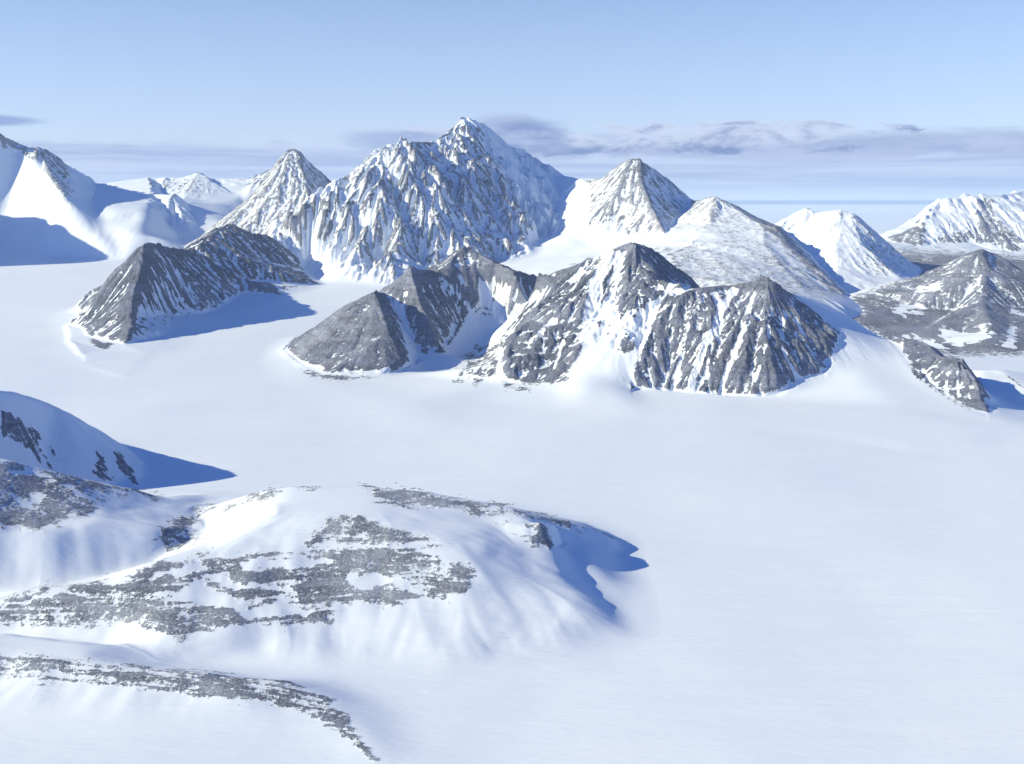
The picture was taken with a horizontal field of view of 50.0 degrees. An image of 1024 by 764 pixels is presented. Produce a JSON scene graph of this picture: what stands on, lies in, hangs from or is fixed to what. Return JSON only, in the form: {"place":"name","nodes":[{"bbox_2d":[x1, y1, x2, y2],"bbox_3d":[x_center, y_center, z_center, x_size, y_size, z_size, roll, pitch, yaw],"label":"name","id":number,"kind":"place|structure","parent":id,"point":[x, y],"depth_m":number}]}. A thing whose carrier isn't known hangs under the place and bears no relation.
{"place":"outdoors","nodes":[
{"label":"outdoors","id":0,"kind":"place"},
{"bbox_2d":[0,133,150,261],"bbox_3d":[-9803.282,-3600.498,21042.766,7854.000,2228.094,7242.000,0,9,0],"label":"mountain","id":1,"kind":"structure","parent":0,"point":[48,213],"depth_m":19172.83},
{"bbox_2d":[0,391,158,490],"bbox_3d":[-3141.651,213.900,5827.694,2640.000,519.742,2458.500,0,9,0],"label":"mountain","id":2,"kind":"structure","parent":0,"point":[40,434],"depth_m":5478.40},
{"bbox_2d":[0,459,306,592],"bbox_3d":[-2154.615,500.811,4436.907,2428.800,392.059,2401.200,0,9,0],"label":"hill","id":3,"kind":"structure","parent":0,"point":[58,529],"depth_m":4207.41},
{"bbox_2d":[67,165,270,248],"bbox_3d":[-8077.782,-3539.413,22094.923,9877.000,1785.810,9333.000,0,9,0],"label":"mountain","id":4,"kind":"structure","parent":0,"point":[178,213],"depth_m":21101.02},
{"bbox_2d":[38,224,325,377],"bbox_3d":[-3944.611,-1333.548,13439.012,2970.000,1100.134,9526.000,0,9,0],"label":"ridge","id":5,"kind":"structure","parent":0,"point":[143,308],"depth_m":12430.59},
{"bbox_2d":[182,149,330,247],"bbox_3d":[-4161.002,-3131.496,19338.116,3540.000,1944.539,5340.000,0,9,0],"label":"mountain","id":6,"kind":"structure","parent":0,"point":[293,178],"depth_m":18772.27},
{"bbox_2d":[0,639,537,763],"bbox_3d":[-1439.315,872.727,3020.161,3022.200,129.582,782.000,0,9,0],"label":"hill","id":7,"kind":"structure","parent":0,"point":[159,705],"depth_m":3004.69},
{"bbox_2d":[0,479,662,713],"bbox_3d":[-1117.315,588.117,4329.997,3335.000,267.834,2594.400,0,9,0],"label":"hill","id":8,"kind":"structure","parent":0,"point":[529,607],"depth_m":3679.45},
{"bbox_2d":[256,290,412,397],"bbox_3d":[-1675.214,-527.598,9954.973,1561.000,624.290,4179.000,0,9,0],"label":"mountain","id":9,"kind":"structure","parent":0,"point":[365,339],"depth_m":9326.71},
{"bbox_2d":[267,117,581,298],"bbox_3d":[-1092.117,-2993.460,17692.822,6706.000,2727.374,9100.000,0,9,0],"label":"mountain","id":10,"kind":"structure","parent":0,"point":[379,219],"depth_m":16559.65},
{"bbox_2d":[379,246,560,378],"bbox_3d":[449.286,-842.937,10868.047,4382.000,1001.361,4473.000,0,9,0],"label":"mountain","id":11,"kind":"structure","parent":0,"point":[465,307],"depth_m":10229.53},
{"bbox_2d":[287,242,699,438],"bbox_3d":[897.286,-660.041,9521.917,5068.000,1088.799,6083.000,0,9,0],"label":"mountain","id":12,"kind":"structure","parent":0,"point":[538,369],"depth_m":8352.36},
{"bbox_2d":[0,213,1023,763],"bbox_3d":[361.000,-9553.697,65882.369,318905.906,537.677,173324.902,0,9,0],"label":"snowfield","id":13,"kind":"structure","parent":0,"point":[826,603],"depth_m":4737.27},
{"bbox_2d":[0,0,1023,212],"label":"sky","id":14,"kind":"structure","parent":0,"point":[755,106]},
{"bbox_2d":[498,158,712,276],"bbox_3d":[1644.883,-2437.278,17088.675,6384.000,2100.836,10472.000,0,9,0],"label":"mountain","id":15,"kind":"structure","parent":0,"point":[623,203],"depth_m":16732.61},
{"bbox_2d":[581,275,869,439],"bbox_3d":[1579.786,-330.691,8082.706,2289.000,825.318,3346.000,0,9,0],"label":"mountain","id":16,"kind":"structure","parent":0,"point":[762,354],"depth_m":8145.44},
{"bbox_2d":[646,196,861,318],"bbox_3d":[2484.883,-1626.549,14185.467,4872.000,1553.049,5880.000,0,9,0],"label":"mountain","id":17,"kind":"structure","parent":0,"point":[734,244],"depth_m":14588.04},
{"bbox_2d":[775,208,922,302],"bbox_3d":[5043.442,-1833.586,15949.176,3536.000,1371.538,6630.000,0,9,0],"label":"mountain","id":18,"kind":"structure","parent":0,"point":[851,252],"depth_m":15648.43},
{"bbox_2d":[799,295,1023,452],"bbox_3d":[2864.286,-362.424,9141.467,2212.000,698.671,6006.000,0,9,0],"label":"ridge","id":19,"kind":"structure","parent":0,"point":[910,396],"depth_m":7495.38},
{"bbox_2d":[848,249,1023,357],"bbox_3d":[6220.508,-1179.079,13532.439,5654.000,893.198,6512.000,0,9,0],"label":"mountain","id":20,"kind":"structure","parent":0,"point":[969,305],"depth_m":12629.42},
{"bbox_2d":[879,190,1023,258],"bbox_3d":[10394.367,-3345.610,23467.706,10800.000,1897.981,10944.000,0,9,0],"label":"mountain","id":21,"kind":"structure","parent":0,"point":[963,224],"depth_m":22541.07},
{"bbox_2d":[897,250,1023,274],"bbox_3d":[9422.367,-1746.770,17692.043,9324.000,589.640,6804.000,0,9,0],"label":"hill","id":22,"kind":"structure","parent":0,"point":[926,262],"depth_m":17765.08},
{"bbox_2d":[970,368,1023,406],"bbox_3d":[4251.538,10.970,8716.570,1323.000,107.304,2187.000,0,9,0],"label":"snow","id":23,"kind":"structure","parent":0,"point":[1007,385],"depth_m":8782.27}
]}

